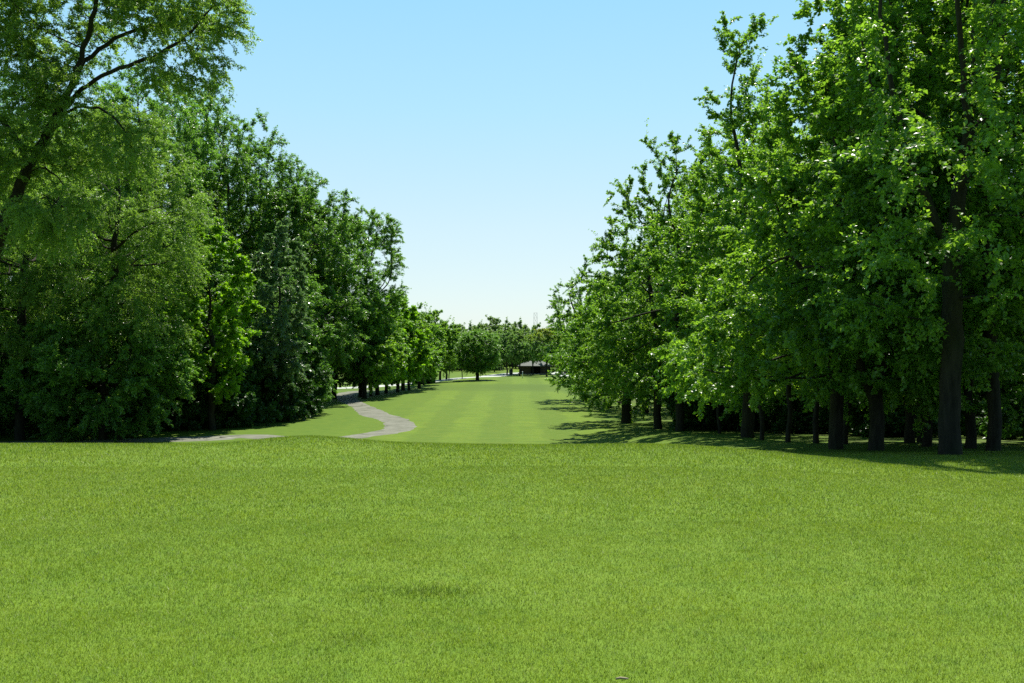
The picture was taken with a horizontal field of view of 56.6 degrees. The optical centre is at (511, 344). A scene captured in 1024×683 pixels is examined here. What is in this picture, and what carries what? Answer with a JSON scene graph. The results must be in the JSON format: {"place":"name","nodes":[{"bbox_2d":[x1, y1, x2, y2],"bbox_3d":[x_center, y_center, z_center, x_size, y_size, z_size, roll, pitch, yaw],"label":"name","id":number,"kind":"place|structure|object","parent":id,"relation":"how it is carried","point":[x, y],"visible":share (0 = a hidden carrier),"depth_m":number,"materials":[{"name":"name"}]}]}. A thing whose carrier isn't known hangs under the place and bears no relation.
{"place":"outdoors","nodes":[
{"label":"outdoors","id":0,"kind":"place"},
{"bbox_2d":[0,390,416,442],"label":"path","id":1,"kind":"structure","parent":0,"point":[393,424],"depth_m":65.44,"materials":[{"name":"grey concrete"}]},
{"bbox_2d":[331,372,563,388],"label":"road","id":2,"kind":"structure","parent":0,"point":[498,375],"depth_m":159.35,"materials":[{"name":"grey asphalt"}]},
{"bbox_2d":[0,367,1023,682],"bbox_3d":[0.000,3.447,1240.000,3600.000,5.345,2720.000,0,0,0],"label":"ground","id":3,"kind":"structure","parent":0,"point":[526,409],"depth_m":8.20,"materials":[{"name":"green plant"}]},
{"bbox_2d":[0,240,30,322],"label":"broadleaf tree","id":4,"kind":"object","parent":3,"relation":"on","point":[9,245],"visible":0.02,"depth_m":68.26,"materials":[{"name":"green plant"}]},
{"bbox_2d":[0,283,61,435],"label":"broadleaf tree","id":5,"kind":"object","parent":3,"relation":"on","point":[5,407],"visible":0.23,"depth_m":60.72,"materials":[{"name":"green plant"}]},
{"bbox_2d":[0,226,66,327],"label":"broadleaf tree","id":6,"kind":"object","parent":3,"relation":"on","point":[13,253],"visible":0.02,"depth_m":68.05,"materials":[{"name":"green plant"}]},
{"bbox_2d":[0,77,87,314],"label":"ash tree","id":7,"kind":"object","parent":3,"relation":"on","point":[9,85],"depth_m":78.62,"materials":[{"name":"green plant"}]},
{"bbox_2d":[0,294,111,436],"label":"broadleaf tree","id":8,"kind":"object","parent":3,"relation":"on","point":[33,427],"visible":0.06,"depth_m":62.78,"materials":[{"name":"green plant"}]},
{"bbox_2d":[30,220,110,411],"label":"broadleaf tree","id":9,"kind":"object","parent":3,"relation":"on","point":[87,264],"depth_m":67.39,"materials":[{"name":"green plant"}]},
{"bbox_2d":[0,116,145,440],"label":"locust tree","id":10,"kind":"object","parent":3,"relation":"on","point":[19,426],"visible":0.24,"depth_m":59.48,"materials":[{"name":"green plant"}]},
{"bbox_2d":[4,83,155,333],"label":"ash tree","id":11,"kind":"object","parent":3,"relation":"on","point":[124,97],"visible":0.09,"depth_m":77.64,"materials":[{"name":"green plant"}]},
{"bbox_2d":[62,361,112,432],"bbox_3d":[-28.973,3.284,66.178,5.136,6.659,5.545,0,0,11],"label":"shrub","id":12,"kind":"object","parent":3,"relation":"on","point":[77,421],"visible":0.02,"depth_m":64.32,"materials":[{"name":"green plant"}]},
{"bbox_2d":[45,353,141,430],"bbox_3d":[-28.695,3.180,66.632,7.196,6.546,7.165,0,0,-19],"label":"shrub","id":13,"kind":"object","parent":3,"relation":"on","point":[97,391],"visible":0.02,"depth_m":64.88,"materials":[{"name":"green plant"}]},
{"bbox_2d":[0,263,203,442],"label":"broadleaf tree","id":14,"kind":"object","parent":3,"relation":"on","point":[43,393],"visible":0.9,"depth_m":57.38,"materials":[{"name":"green plant"}]},
{"bbox_2d":[3,97,225,439],"bbox_3d":[-25.022,-4.661,60.028,12.891,21.848,12.226,0,0,-32],"label":"locust tree","id":15,"kind":"object","parent":3,"relation":"on","point":[183,244],"visible":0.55,"depth_m":58.73,"materials":[{"name":"green plant"}]},
{"bbox_2d":[0,0,262,266],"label":"locust tree","id":16,"kind":"object","parent":3,"relation":"on","point":[17,210],"visible":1,"depth_m":45.52,"materials":[{"name":"green plant"}]},
{"bbox_2d":[75,219,198,403],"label":"broadleaf tree","id":17,"kind":"object","parent":3,"relation":"on","point":[143,261],"visible":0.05,"depth_m":68.49,"materials":[{"name":"green plant"}]},
{"bbox_2d":[108,369,178,432],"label":"shrub","id":18,"kind":"object","parent":3,"relation":"on","point":[132,420],"visible":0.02,"depth_m":65.56,"materials":[{"name":"green plant"}]},
{"bbox_2d":[72,59,233,341],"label":"ash tree","id":19,"kind":"object","parent":3,"relation":"on","point":[189,128],"visible":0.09,"depth_m":79.82,"materials":[{"name":"green plant"}]},
{"bbox_2d":[123,340,188,431],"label":"shrub","id":20,"kind":"object","parent":3,"relation":"on","point":[134,411],"visible":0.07,"depth_m":65.32,"materials":[{"name":"green plant"}]},
{"bbox_2d":[139,269,206,346],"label":"broadleaf tree","id":21,"kind":"object","parent":3,"relation":"on","point":[190,309],"depth_m":79.19,"materials":[{"name":"green plant"}]},
{"bbox_2d":[120,106,243,336],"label":"ash tree","id":22,"kind":"object","parent":3,"relation":"on","point":[192,150],"visible":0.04,"depth_m":90.94,"materials":[{"name":"green plant"}]},
{"bbox_2d":[157,353,208,430],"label":"shrub","id":23,"kind":"object","parent":3,"relation":"on","point":[196,410],"visible":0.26,"depth_m":66.72,"materials":[{"name":"green plant"}]},
{"bbox_2d":[157,336,229,430],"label":"shrub","id":24,"kind":"object","parent":3,"relation":"on","point":[185,415],"visible":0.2,"depth_m":67.10,"materials":[{"name":"green plant"}]},
{"bbox_2d":[108,74,286,342],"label":"ash tree","id":25,"kind":"object","parent":3,"relation":"on","point":[218,110],"visible":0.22,"depth_m":91.60,"materials":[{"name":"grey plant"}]},
{"bbox_2d":[153,216,265,430],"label":"linden tree","id":26,"kind":"object","parent":3,"relation":"on","point":[232,339],"visible":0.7,"depth_m":66.07,"materials":[{"name":"green plant"}]},
{"bbox_2d":[165,179,262,306],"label":"ash tree","id":27,"kind":"object","parent":3,"relation":"on","point":[251,208],"visible":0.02,"depth_m":104.18,"materials":[{"name":"green plant"}]},
{"bbox_2d":[183,372,256,428],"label":"shrub","id":28,"kind":"object","parent":3,"relation":"on","point":[220,406],"visible":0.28,"depth_m":68.22,"materials":[{"name":"green plant"}]},
{"bbox_2d":[200,359,266,422],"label":"shrub","id":29,"kind":"object","parent":3,"relation":"on","point":[258,402],"visible":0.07,"depth_m":72.37,"materials":[{"name":"green plant"}]},
{"bbox_2d":[198,312,273,399],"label":"shrub","id":30,"kind":"object","parent":3,"relation":"on","point":[200,352],"visible":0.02,"depth_m":78.24,"materials":[{"name":"green plant"}]},
{"bbox_2d":[162,108,313,338],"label":"ash tree","id":31,"kind":"object","parent":3,"relation":"on","point":[247,159],"visible":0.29,"depth_m":92.00,"materials":[{"name":"green plant"}]},
{"bbox_2d":[210,327,283,428],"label":"shrub","id":32,"kind":"object","parent":3,"relation":"on","point":[233,420],"visible":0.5,"depth_m":69.69,"materials":[{"name":"green plant"}]},
{"bbox_2d":[219,278,274,331],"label":"broadleaf tree","id":33,"kind":"object","parent":3,"relation":"on","point":[243,298],"visible":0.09,"depth_m":81.30,"materials":[{"name":"green plant"}]},
{"bbox_2d":[239,215,314,421],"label":"silver leaved tree","id":34,"kind":"object","parent":3,"relation":"on","point":[281,322],"visible":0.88,"depth_m":73.92,"materials":[{"name":"grey plant"}]},
{"bbox_2d":[211,137,342,356],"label":"ash tree","id":35,"kind":"object","parent":3,"relation":"on","point":[298,177],"visible":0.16,"depth_m":97.26,"materials":[{"name":"green plant"}]},
{"bbox_2d":[250,340,311,421],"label":"shrub","id":36,"kind":"object","parent":3,"relation":"on","point":[288,411],"visible":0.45,"depth_m":73.63,"materials":[{"name":"green plant"}]},
{"bbox_2d":[253,326,313,396],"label":"shrub","id":37,"kind":"object","parent":3,"relation":"on","point":[293,359],"visible":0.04,"depth_m":77.41,"materials":[{"name":"green plant"}]},
{"bbox_2d":[258,361,317,420],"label":"shrub","id":38,"kind":"object","parent":3,"relation":"on","point":[308,389],"visible":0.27,"depth_m":75.07,"materials":[{"name":"green plant"}]},
{"bbox_2d":[269,348,332,417],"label":"shrub","id":39,"kind":"object","parent":3,"relation":"on","point":[311,407],"visible":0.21,"depth_m":79.49,"materials":[{"name":"green plant"}]},
{"bbox_2d":[267,269,338,413],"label":"broadleaf tree","id":40,"kind":"object","parent":3,"relation":"on","point":[312,296],"visible":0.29,"depth_m":81.69,"materials":[{"name":"green plant"}]},
{"bbox_2d":[290,334,331,412],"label":"shrub","id":41,"kind":"object","parent":3,"relation":"on","point":[326,401],"visible":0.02,"depth_m":83.03,"materials":[{"name":"green plant"}]},
{"bbox_2d":[262,175,370,389],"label":"ash tree","id":42,"kind":"object","parent":3,"relation":"on","point":[343,330],"visible":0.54,"depth_m":94.79,"materials":[{"name":"green plant"}]},
{"bbox_2d":[288,205,384,398],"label":"ash tree","id":43,"kind":"object","parent":3,"relation":"on","point":[364,249],"visible":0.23,"depth_m":102.08,"materials":[{"name":"green plant"}]},
{"bbox_2d":[313,204,409,396],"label":"ash tree","id":44,"kind":"object","parent":3,"relation":"on","point":[383,242],"visible":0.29,"depth_m":107.62,"materials":[{"name":"green plant"}]},
{"bbox_2d":[332,278,405,398],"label":"maple tree","id":45,"kind":"object","parent":3,"relation":"on","point":[373,365],"visible":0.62,"depth_m":103.34,"materials":[{"name":"green plant"}]},
{"bbox_2d":[349,304,400,395],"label":"linden tree","id":46,"kind":"object","parent":3,"relation":"on","point":[391,376],"visible":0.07,"depth_m":108.43,"materials":[{"name":"green plant"}]},
{"bbox_2d":[367,283,407,394],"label":"maple tree","id":47,"kind":"object","parent":3,"relation":"on","point":[403,360],"visible":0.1,"depth_m":110.88,"materials":[{"name":"green plant"}]},
{"bbox_2d":[384,295,416,392],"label":"linden tree","id":48,"kind":"object","parent":3,"relation":"on","point":[408,351],"visible":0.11,"depth_m":115.10,"materials":[{"name":"green plant"}]},
{"bbox_2d":[387,293,432,391],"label":"linden tree","id":49,"kind":"object","parent":3,"relation":"on","point":[415,343],"visible":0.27,"depth_m":118.94,"materials":[{"name":"green plant"}]},
{"bbox_2d":[399,290,428,390],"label":"maple tree","id":50,"kind":"object","parent":3,"relation":"on","point":[412,336],"visible":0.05,"depth_m":122.50,"materials":[{"name":"green plant"}]},
{"bbox_2d":[402,316,433,389],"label":"maple tree","id":51,"kind":"object","parent":3,"relation":"on","point":[430,337],"visible":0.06,"depth_m":123.72,"materials":[{"name":"green plant"}]},
{"bbox_2d":[410,369,438,383],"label":"shrub","id":52,"kind":"object","parent":3,"relation":"on","point":[432,380],"visible":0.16,"depth_m":142.02,"materials":[{"name":"green plant"}]},
{"bbox_2d":[416,302,442,388],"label":"maple tree","id":53,"kind":"object","parent":3,"relation":"on","point":[432,368],"visible":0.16,"depth_m":127.75,"materials":[{"name":"green plant"}]},
{"bbox_2d":[420,306,447,384],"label":"maple tree","id":54,"kind":"object","parent":3,"relation":"on","point":[440,332],"visible":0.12,"depth_m":135.13,"materials":[{"name":"green plant"}]},
{"bbox_2d":[421,302,461,382],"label":"maple tree","id":55,"kind":"object","parent":3,"relation":"on","point":[450,332],"visible":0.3,"depth_m":145.94,"materials":[{"name":"green plant"}]},
{"bbox_2d":[437,318,455,379],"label":"maple tree","id":56,"kind":"object","parent":3,"relation":"on","point":[445,370],"visible":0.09,"depth_m":155.80,"materials":[{"name":"green plant"}]},
{"bbox_2d":[437,317,460,378],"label":"maple tree","id":57,"kind":"object","parent":3,"relation":"on","point":[455,339],"visible":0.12,"depth_m":157.37,"materials":[{"name":"green plant"}]},
{"bbox_2d":[447,348,457,377],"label":"sapling","id":58,"kind":"object","parent":3,"relation":"on","point":[450,362],"visible":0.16,"depth_m":153.02,"materials":[{"name":"green plant"}]},
{"bbox_2d":[454,326,503,379],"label":"round crowned tree","id":59,"kind":"object","parent":3,"relation":"on","point":[468,345],"visible":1,"depth_m":146.47,"materials":[{"name":"green plant"}]},
{"bbox_2d":[485,314,504,332],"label":"park tree","id":60,"kind":"object","parent":3,"relation":"on","point":[493,324],"visible":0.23,"depth_m":310.52,"materials":[{"name":"green plant"}]},
{"bbox_2d":[497,316,515,337],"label":"park tree","id":61,"kind":"object","parent":3,"relation":"on","point":[507,324],"visible":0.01,"depth_m":304.12,"materials":[{"name":"green plant"}]},
{"bbox_2d":[491,331,523,374],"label":"ornamental tree","id":62,"kind":"object","parent":3,"relation":"on","point":[504,341],"visible":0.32,"depth_m":187.98,"materials":[{"name":"green plant"}]},
{"bbox_2d":[505,326,524,367],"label":"park tree","id":63,"kind":"object","parent":3,"relation":"on","point":[516,364],"visible":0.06,"depth_m":244.86,"materials":[{"name":"green plant"}]},
{"bbox_2d":[504,331,532,375],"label":"ornamental tree","id":64,"kind":"object","parent":3,"relation":"on","point":[513,352],"visible":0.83,"depth_m":181.28,"materials":[{"name":"green plant"}]},
{"bbox_2d":[511,318,529,335],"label":"park tree","id":65,"kind":"object","parent":3,"relation":"on","point":[520,326],"visible":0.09,"depth_m":300.16,"materials":[{"name":"green plant"}]},
{"bbox_2d":[515,332,549,374],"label":"ornamental tree","id":66,"kind":"object","parent":3,"relation":"on","point":[533,361],"visible":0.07,"depth_m":187.55,"materials":[{"name":"green plant"}]},
{"bbox_2d":[517,360,551,374],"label":"park shelter","id":67,"kind":"object","parent":3,"relation":"on","point":[538,368],"visible":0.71,"depth_m":190.99,"materials":[{"name":"concrete"}]},
{"bbox_2d":[526,322,542,334],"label":"park tree","id":68,"kind":"object","parent":3,"relation":"on","point":[534,327],"visible":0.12,"depth_m":297.51,"materials":[{"name":"green plant"}]},
{"bbox_2d":[523,328,563,376],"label":"ornamental tree","id":69,"kind":"object","parent":3,"relation":"on","point":[535,345],"visible":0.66,"depth_m":163.16,"materials":[{"name":"green plant"}]},
{"bbox_2d":[537,253,618,400],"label":"maple tree","id":70,"kind":"object","parent":3,"relation":"on","point":[555,326],"visible":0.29,"depth_m":103.78,"materials":[{"name":"green plant"}]},
{"bbox_2d":[543,271,648,407],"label":"maple tree","id":71,"kind":"object","parent":3,"relation":"on","point":[552,357],"visible":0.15,"depth_m":91.89,"materials":[{"name":"green plant"}]},
{"bbox_2d":[554,248,670,422],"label":"maple tree","id":72,"kind":"object","parent":3,"relation":"on","point":[574,360],"visible":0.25,"depth_m":71.28,"materials":[{"name":"green plant"}]},
{"bbox_2d":[551,118,703,428],"bbox_3d":[8.838,-4.459,61.793,13.143,20.391,10.622,0,0,-26],"label":"maple tree","id":73,"kind":"object","parent":3,"relation":"on","point":[609,244],"visible":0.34,"depth_m":61.69,"materials":[{"name":"green plant"}]},
{"bbox_2d":[592,212,686,413],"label":"maple tree","id":74,"kind":"object","parent":3,"relation":"on","point":[647,409],"visible":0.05,"depth_m":83.80,"materials":[{"name":"green plant"}]},
{"bbox_2d":[571,130,756,430],"bbox_3d":[9.729,-3.668,56.047,12.521,18.052,10.434,0,0,39],"label":"maple tree","id":75,"kind":"object","parent":3,"relation":"on","point":[641,268],"visible":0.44,"depth_m":55.44,"materials":[{"name":"green plant"}]},
{"bbox_2d":[633,174,700,306],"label":"maple tree","id":76,"kind":"object","parent":3,"relation":"on","point":[655,237],"visible":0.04,"depth_m":90.57,"materials":[{"name":"green plant"}]},
{"bbox_2d":[616,168,734,393],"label":"maple tree","id":77,"kind":"object","parent":3,"relation":"on","point":[646,316],"visible":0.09,"depth_m":64.76,"materials":[{"name":"green plant"}]},
{"bbox_2d":[640,124,734,331],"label":"maple tree","id":78,"kind":"object","parent":3,"relation":"on","point":[654,289],"visible":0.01,"depth_m":73.57,"materials":[{"name":"green plant"}]},
{"bbox_2d":[668,404,724,424],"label":"shrub","id":79,"kind":"object","parent":3,"relation":"on","point":[722,408],"visible":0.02,"depth_m":60.89,"materials":[{"name":"green plant"}]},
{"bbox_2d":[656,344,741,430],"bbox_3d":[11.659,2.356,58.496,5.928,7.119,5.491,0,0,1],"label":"shrub","id":80,"kind":"object","parent":3,"relation":"on","point":[709,420],"visible":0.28,"depth_m":57.88,"materials":[{"name":"green plant"}]},
{"bbox_2d":[677,215,738,433],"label":"slender tree","id":81,"kind":"object","parent":3,"relation":"on","point":[718,405],"visible":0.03,"depth_m":51.95,"materials":[{"name":"green plant"}]},
{"bbox_2d":[635,10,824,437],"bbox_3d":[11.202,-5.448,44.149,11.069,20.058,10.937,0,0,0],"label":"maple tree","id":82,"kind":"object","parent":3,"relation":"on","point":[694,219],"visible":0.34,"depth_m":43.46,"materials":[{"name":"green plant"}]},
{"bbox_2d":[659,48,802,415],"bbox_3d":[12.329,-5.542,52.452,10.368,21.263,8.959,0,0,41],"label":"maple tree","id":83,"kind":"object","parent":3,"relation":"on","point":[744,95],"visible":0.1,"depth_m":51.80,"materials":[{"name":"green plant"}]},
{"bbox_2d":[680,90,792,431],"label":"maple tree","id":84,"kind":"object","parent":3,"relation":"on","point":[755,124],"visible":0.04,"depth_m":56.05,"materials":[{"name":"green plant"}]},
{"bbox_2d":[699,140,796,439],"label":"slender tree","id":85,"kind":"object","parent":3,"relation":"on","point":[727,220],"visible":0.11,"depth_m":40.86,"materials":[{"name":"green plant"}]},
{"bbox_2d":[725,397,775,430],"bbox_3d":[14.805,4.262,59.015,3.623,2.945,4.001,0,0,-10],"label":"shrub","id":86,"kind":"object","parent":3,"relation":"on","point":[766,424],"visible":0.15,"depth_m":58.30,"materials":[{"name":"green plant"}]},
{"bbox_2d":[723,113,812,441],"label":"slender tree","id":87,"kind":"object","parent":3,"relation":"on","point":[789,402],"visible":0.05,"depth_m":37.86,"materials":[{"name":"green plant"}]},
{"bbox_2d":[757,370,828,433],"bbox_3d":[16.223,2.920,52.741,5.015,4.582,5.037,0,0,-41],"label":"shrub","id":88,"kind":"object","parent":3,"relation":"on","point":[800,419],"visible":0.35,"depth_m":51.83,"materials":[{"name":"green plant"}]},
{"bbox_2d":[739,73,866,443],"bbox_3d":[11.435,-3.435,36.250,5.465,14.866,6.098,0,0,-28],"label":"slender tree","id":89,"kind":"object","parent":3,"relation":"on","point":[815,410],"visible":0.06,"depth_m":36.01,"materials":[{"name":"green plant"}]},
{"bbox_2d":[647,0,1023,448],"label":"maple tree","id":90,"kind":"object","parent":3,"relation":"on","point":[761,333],"visible":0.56,"depth_m":28.48,"materials":[{"name":"green plant"}]},
{"bbox_2d":[772,33,919,443],"bbox_3d":[12.440,-3.851,35.216,5.726,15.574,6.388,0,0,29],"label":"slender tree","id":91,"kind":"object","parent":3,"relation":"on","point":[845,432],"visible":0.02,"depth_m":34.89,"materials":[{"name":"green plant"}]},
{"bbox_2d":[739,0,1018,450],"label":"maple tree","id":92,"kind":"object","parent":3,"relation":"on","point":[876,427],"visible":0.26,"depth_m":28.65,"materials":[{"name":"green plant"}]},
{"bbox_2d":[848,396,916,436],"bbox_3d":[18.691,3.345,47.752,4.460,3.625,4.925,0,0,-13],"label":"shrub","id":93,"kind":"object","parent":3,"relation":"on","point":[854,426],"visible":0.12,"depth_m":47.12,"materials":[{"name":"green plant"}]},
{"bbox_2d":[844,391,937,437],"bbox_3d":[18.672,2.381,46.167,5.301,4.843,5.324,0,0,-43],"label":"shrub","id":94,"kind":"object","parent":3,"relation":"on","point":[894,419],"visible":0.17,"depth_m":45.13,"materials":[{"name":"green plant"}]},
{"bbox_2d":[780,0,1023,454],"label":"maple tree","id":95,"kind":"object","parent":3,"relation":"on","point":[953,236],"visible":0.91,"depth_m":24.27,"materials":[{"name":"green plant"}]},
{"bbox_2d":[789,0,1018,442],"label":"maple tree","id":96,"kind":"object","parent":3,"relation":"on","point":[909,434],"depth_m":35.83,"materials":[{"name":"green plant"}]},
{"bbox_2d":[799,0,1023,446],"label":"maple tree","id":97,"kind":"object","parent":3,"relation":"on","point":[927,427],"visible":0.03,"depth_m":32.15,"materials":[{"name":"green plant"}]},
{"bbox_2d":[802,0,1023,448],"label":"maple tree","id":98,"kind":"object","parent":3,"relation":"on","point":[970,429],"visible":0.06,"depth_m":29.91,"materials":[{"name":"green plant"}]},
{"bbox_2d":[814,0,1023,450],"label":"maple tree","id":99,"kind":"object","parent":3,"relation":"on","point":[994,435],"visible":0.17,"depth_m":27.15,"materials":[{"name":"green plant"}]},
{"bbox_2d":[857,4,1021,442],"bbox_3d":[15.458,-5.564,36.261,8.066,19.144,9.335,0,0,43],"label":"maple tree","id":100,"kind":"object","parent":3,"relation":"on","point":[919,439],"visible":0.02,"depth_m":36.75,"materials":[{"name":"green plant"}]},
{"bbox_2d":[895,0,1023,387],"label":"maple tree","id":101,"kind":"object","parent":3,"relation":"on","point":[952,28],"visible":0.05,"depth_m":29.05,"materials":[{"name":"green plant"}]},
{"bbox_2d":[960,380,1019,436],"bbox_3d":[24.518,1.978,45.865,6.258,5.692,6.231,0,0,0],"label":"shrub","id":102,"kind":"object","parent":3,"relation":"on","point":[963,419],"visible":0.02,"depth_m":46.15,"materials":[{"name":"green plant"}]},
{"bbox_2d":[972,336,1023,437],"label":"shrub","id":103,"kind":"object","parent":3,"relation":"on","point":[982,396],"visible":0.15,"depth_m":36.24,"materials":[{"name":"green plant"}]},
{"bbox_2d":[976,382,1023,440],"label":"shrub","id":104,"kind":"object","parent":3,"relation":"on","point":[1018,433],"visible":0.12,"depth_m":41.17,"materials":[{"name":"green plant"}]},
{"bbox_2d":[0,0,1023,330],"label":"sky","id":105,"kind":"structure","parent":0,"point":[496,133],"materials":[{"name":"blue"}]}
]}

